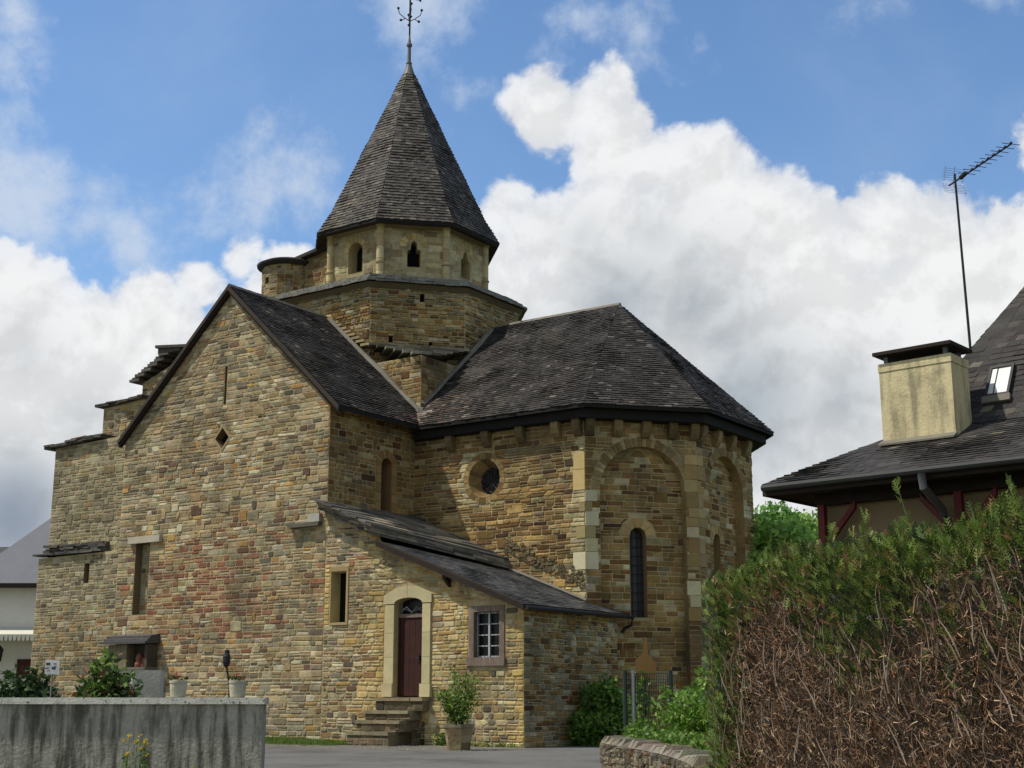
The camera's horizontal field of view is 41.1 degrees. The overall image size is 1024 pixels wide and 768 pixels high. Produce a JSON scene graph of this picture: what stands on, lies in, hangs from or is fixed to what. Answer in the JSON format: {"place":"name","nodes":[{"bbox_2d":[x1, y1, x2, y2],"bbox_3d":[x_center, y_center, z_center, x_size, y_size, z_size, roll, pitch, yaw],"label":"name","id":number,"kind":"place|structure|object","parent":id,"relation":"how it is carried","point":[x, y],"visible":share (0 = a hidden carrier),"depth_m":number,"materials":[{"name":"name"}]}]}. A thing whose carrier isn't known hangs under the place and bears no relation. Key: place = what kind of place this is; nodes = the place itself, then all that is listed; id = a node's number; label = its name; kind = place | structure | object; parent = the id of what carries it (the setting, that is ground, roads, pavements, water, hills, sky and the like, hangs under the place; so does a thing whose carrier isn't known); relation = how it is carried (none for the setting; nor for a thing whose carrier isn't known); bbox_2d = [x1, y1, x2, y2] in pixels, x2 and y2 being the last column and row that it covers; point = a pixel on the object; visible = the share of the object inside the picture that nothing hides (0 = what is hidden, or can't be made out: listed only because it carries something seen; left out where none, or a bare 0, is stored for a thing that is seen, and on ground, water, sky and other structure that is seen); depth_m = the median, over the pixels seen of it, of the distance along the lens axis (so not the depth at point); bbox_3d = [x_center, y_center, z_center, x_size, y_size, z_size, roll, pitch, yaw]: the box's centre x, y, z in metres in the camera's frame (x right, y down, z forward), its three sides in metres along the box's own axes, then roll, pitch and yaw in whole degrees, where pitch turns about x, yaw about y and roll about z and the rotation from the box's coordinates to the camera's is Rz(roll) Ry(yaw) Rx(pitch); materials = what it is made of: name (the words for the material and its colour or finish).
{"place":"outdoors","nodes":[
{"label":"outdoors","id":0,"kind":"place"},
{"bbox_2d":[0,547,8,552],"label":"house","id":1,"kind":"structure","parent":0,"point":[2,549],"depth_m":88.34,"materials":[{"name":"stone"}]},
{"bbox_2d":[0,518,50,688],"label":"house","id":2,"kind":"structure","parent":0,"point":[19,562],"depth_m":61.89,"materials":[{"name":"white paint"}]},
{"bbox_2d":[15,659,30,683],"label":"door","id":3,"kind":"structure","parent":2,"relation":"in","point":[21,662],"depth_m":61.25,"materials":[{"name":"brown wood"}]},
{"bbox_2d":[268,744,523,750],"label":"gravel","id":4,"kind":"structure","parent":0,"point":[351,747],"depth_m":35.26,"materials":[{"name":"grey gravel"}]},
{"bbox_2d":[264,744,601,767],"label":"road","id":5,"kind":"structure","parent":0,"point":[328,756],"depth_m":29.47,"materials":[{"name":"grey asphalt"}]},
{"bbox_2d":[0,663,61,697],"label":"round bush","id":6,"kind":"object","parent":5,"relation":"on","point":[27,688],"visible":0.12,"depth_m":16.84,"materials":[{"name":"green plant"}]},
{"bbox_2d":[45,660,59,697],"bbox_3d":[-5.468,4.111,16.101,0.170,1.695,0.033,0,-13,0],"label":"notice board","id":7,"kind":"object","parent":5,"relation":"on","point":[52,667],"visible":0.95,"depth_m":16.25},
{"bbox_2d":[71,646,143,697],"bbox_3d":[-4.824,4.081,16.409,0.932,1.901,0.880,-9,-16,34],"label":"leafy shrub","id":8,"kind":"object","parent":5,"relation":"on","point":[107,683],"visible":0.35,"depth_m":16.38,"materials":[{"name":"green plant"}]},
{"bbox_2d":[0,697,268,767],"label":"concrete wall","id":9,"kind":"structure","parent":5,"relation":"on","point":[214,732],"depth_m":15.53,"materials":[{"name":"grey concrete"}]},
{"bbox_2d":[169,673,188,697],"bbox_3d":[-3.842,3.467,15.754,0.212,0.285,0.212,-9,-16,34],"label":"flower pot","id":10,"kind":"object","parent":9,"relation":"on","point":[178,688],"visible":1,"depth_m":15.67,"materials":[{"name":"ceramic"}]},
{"bbox_2d":[229,673,247,697],"bbox_3d":[-3.159,3.471,15.753,0.212,0.277,0.212,-9,-16,34],"label":"flower pot","id":11,"kind":"object","parent":9,"relation":"on","point":[237,688],"visible":1,"depth_m":15.67,"materials":[{"name":"ceramic"}]},
{"bbox_2d":[120,733,148,767],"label":"yellow weed","id":12,"kind":"object","parent":5,"relation":"on","point":[144,765],"visible":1,"depth_m":15.16,"materials":[{"name":"green plant"}]},
{"bbox_2d":[132,670,163,697],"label":"stone block","id":13,"kind":"structure","parent":5,"relation":"on","point":[153,682],"depth_m":17.12,"materials":[{"name":"grey stone"}]},
{"bbox_2d":[100,633,159,683],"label":"stone niche","id":14,"kind":"object","parent":13,"relation":"on","point":[140,657],"visible":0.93,"depth_m":43.68,"materials":[{"name":"stone"}]},
{"bbox_2d":[223,650,230,697],"bbox_3d":[-3.376,4.030,16.005,0.091,1.810,0.089,11,-17,-39],"label":"garden torch","id":15,"kind":"object","parent":5,"relation":"on","point":[226,659],"visible":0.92,"depth_m":16.14,"materials":[{"name":"metal"}]},
{"bbox_2d":[265,735,346,744],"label":"grass verge","id":16,"kind":"object","parent":5,"relation":"on","point":[280,740],"depth_m":38.01,"materials":[{"name":"plant"}]},
{"bbox_2d":[431,665,484,750],"bbox_3d":[-1.310,7.983,33.785,1.207,2.064,1.180,-9,-16,34],"label":"potted shrub","id":17,"kind":"object","parent":5,"relation":"on","point":[458,734],"visible":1,"depth_m":33.63,"materials":[{"name":"green plant"}]},
{"bbox_2d":[432,732,518,747],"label":"wall weeds","id":18,"kind":"object","parent":5,"relation":"on","point":[441,742],"depth_m":36.32,"materials":[{"name":"green plant"}]},
{"bbox_2d":[565,673,638,745],"bbox_3d":[2.453,8.929,37.050,2.158,2.160,2.070,1,-13,-6],"label":"bush","id":19,"kind":"object","parent":5,"relation":"on","point":[602,717],"visible":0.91,"depth_m":36.61,"materials":[{"name":"green plant"}]},
{"bbox_2d":[622,670,654,724],"bbox_3d":[2.224,5.806,23.875,0.609,1.877,0.531,-9,-16,34],"label":"tall weed","id":20,"kind":"object","parent":5,"relation":"on","point":[648,697],"visible":0.35,"depth_m":23.87,"materials":[{"name":"green plant"}]},
{"bbox_2d":[599,735,736,767],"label":"rubble wall","id":21,"kind":"structure","parent":5,"relation":"on","point":[619,751],"depth_m":18.70,"materials":[{"name":"stone"}]},
{"bbox_2d":[626,712,660,737],"bbox_3d":[2.135,5.576,21.423,0.714,0.852,0.729,0,-13,2],"label":"creeper","id":22,"kind":"object","parent":21,"relation":"attached to","point":[637,724],"visible":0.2,"depth_m":21.52,"materials":[{"name":"green plant"}]},
{"bbox_2d":[622,725,745,767],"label":"ivy growth","id":23,"kind":"object","parent":21,"relation":"attached to","point":[673,737],"visible":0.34,"depth_m":19.14,"materials":[{"name":"green plant"}]},
{"bbox_2d":[0,0,1023,546],"label":"sky","id":24,"kind":"structure","parent":0,"point":[759,184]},
{"bbox_2d":[761,287,1023,555],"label":"house","id":25,"kind":"structure","parent":0,"point":[950,444],"depth_m":15.51,"materials":[{"name":"grey stone"}]},
{"bbox_2d":[942,141,1018,348],"bbox_3d":[5.714,-1.156,16.392,0.320,3.492,1.344,3,-13,-14],"label":"television aerial","id":26,"kind":"object","parent":25,"relation":"attached to","point":[963,175],"visible":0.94,"depth_m":16.94,"materials":[{"name":"metal"}]},
{"label":"ground","id":27,"kind":"structure","parent":0,"visible":0},
{"bbox_2d":[30,0,773,747],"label":"church","id":28,"kind":"structure","parent":27,"relation":"on","point":[376,464],"depth_m":42.46,"materials":[{"name":"stone"}]},
{"bbox_2d":[222,434,227,443],"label":"lozenge window","id":29,"kind":"structure","parent":28,"relation":"in","point":[225,438],"depth_m":43.99,"materials":[{"name":"black glass"}]},
{"bbox_2d":[381,586,432,696],"bbox_3d":[-2.814,7.135,37.967,1.710,3.030,0.430,-9,-16,34],"label":"door","id":30,"kind":"structure","parent":28,"relation":"in","point":[414,634],"depth_m":37.95,"materials":[{"name":"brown wood"}]},
{"bbox_2d":[466,605,505,665],"bbox_3d":[-0.633,6.709,36.448,1.250,1.580,0.300,-9,-16,34],"label":"window","id":31,"kind":"structure","parent":28,"relation":"in","point":[486,626],"depth_m":36.51,"materials":[{"name":"grey stone"}]},
{"bbox_2d":[481,468,499,494],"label":"round window","id":32,"kind":"structure","parent":28,"relation":"in","point":[490,479],"depth_m":42.66,"materials":[{"name":"black glass"}]},
{"bbox_2d":[629,529,649,620],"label":"arched window","id":33,"kind":"structure","parent":28,"relation":"in","point":[636,558],"depth_m":40.75,"materials":[{"name":"black glass"}]},
{"bbox_2d":[635,637,655,721],"bbox_3d":[2.349,5.586,23.874,0.370,2.300,0.062,-1,-13,5],"label":"wooden sign","id":34,"kind":"object","parent":27,"relation":"on","point":[644,661],"visible":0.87,"depth_m":24.00,"materials":[{"name":"wood"}]},
{"bbox_2d":[623,670,673,729],"bbox_3d":[2.270,5.625,22.704,0.836,1.700,0.077,-1,-13,5],"label":"wire fence","id":35,"kind":"object","parent":27,"relation":"on","point":[632,679],"visible":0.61,"depth_m":22.80,"materials":[{"name":"grey metal"}]},
{"bbox_2d":[650,684,744,747],"bbox_3d":[2.873,5.302,20.969,1.701,1.371,1.623,-9,-16,34],"label":"bush","id":36,"kind":"object","parent":27,"relation":"on","point":[688,722],"visible":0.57,"depth_m":20.80,"materials":[{"name":"green plant"}]},
{"bbox_2d":[687,648,745,732],"bbox_3d":[3.780,5.731,24.065,1.873,2.117,1.772,9,-16,-35],"label":"bush","id":37,"kind":"object","parent":27,"relation":"on","point":[701,684],"visible":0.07,"depth_m":23.87,"materials":[{"name":"green plant"}]},
{"bbox_2d":[738,513,817,576],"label":"broadleaf tree","id":38,"kind":"object","parent":27,"relation":"on","point":[767,533],"visible":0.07,"depth_m":44.08,"materials":[{"name":"green plant"}]},
{"bbox_2d":[754,500,805,529],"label":"broadleaf tree","id":39,"kind":"object","parent":27,"relation":"on","point":[785,512],"visible":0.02,"depth_m":50.08,"materials":[{"name":"green plant"}]},
{"bbox_2d":[794,507,818,540],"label":"broadleaf tree","id":40,"kind":"object","parent":27,"relation":"on","point":[811,524],"visible":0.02,"depth_m":58.93,"materials":[{"name":"green plant"}]},
{"bbox_2d":[810,509,817,528],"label":"broadleaf tree","id":41,"kind":"object","parent":27,"relation":"on","point":[815,514],"depth_m":67.28,"materials":[{"name":"green plant"}]},
{"bbox_2d":[698,473,1023,767],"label":"cypress hedge","id":42,"kind":"object","parent":27,"relation":"on","point":[892,650],"visible":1,"depth_m":10.83,"materials":[{"name":"green plant"}]}
]}

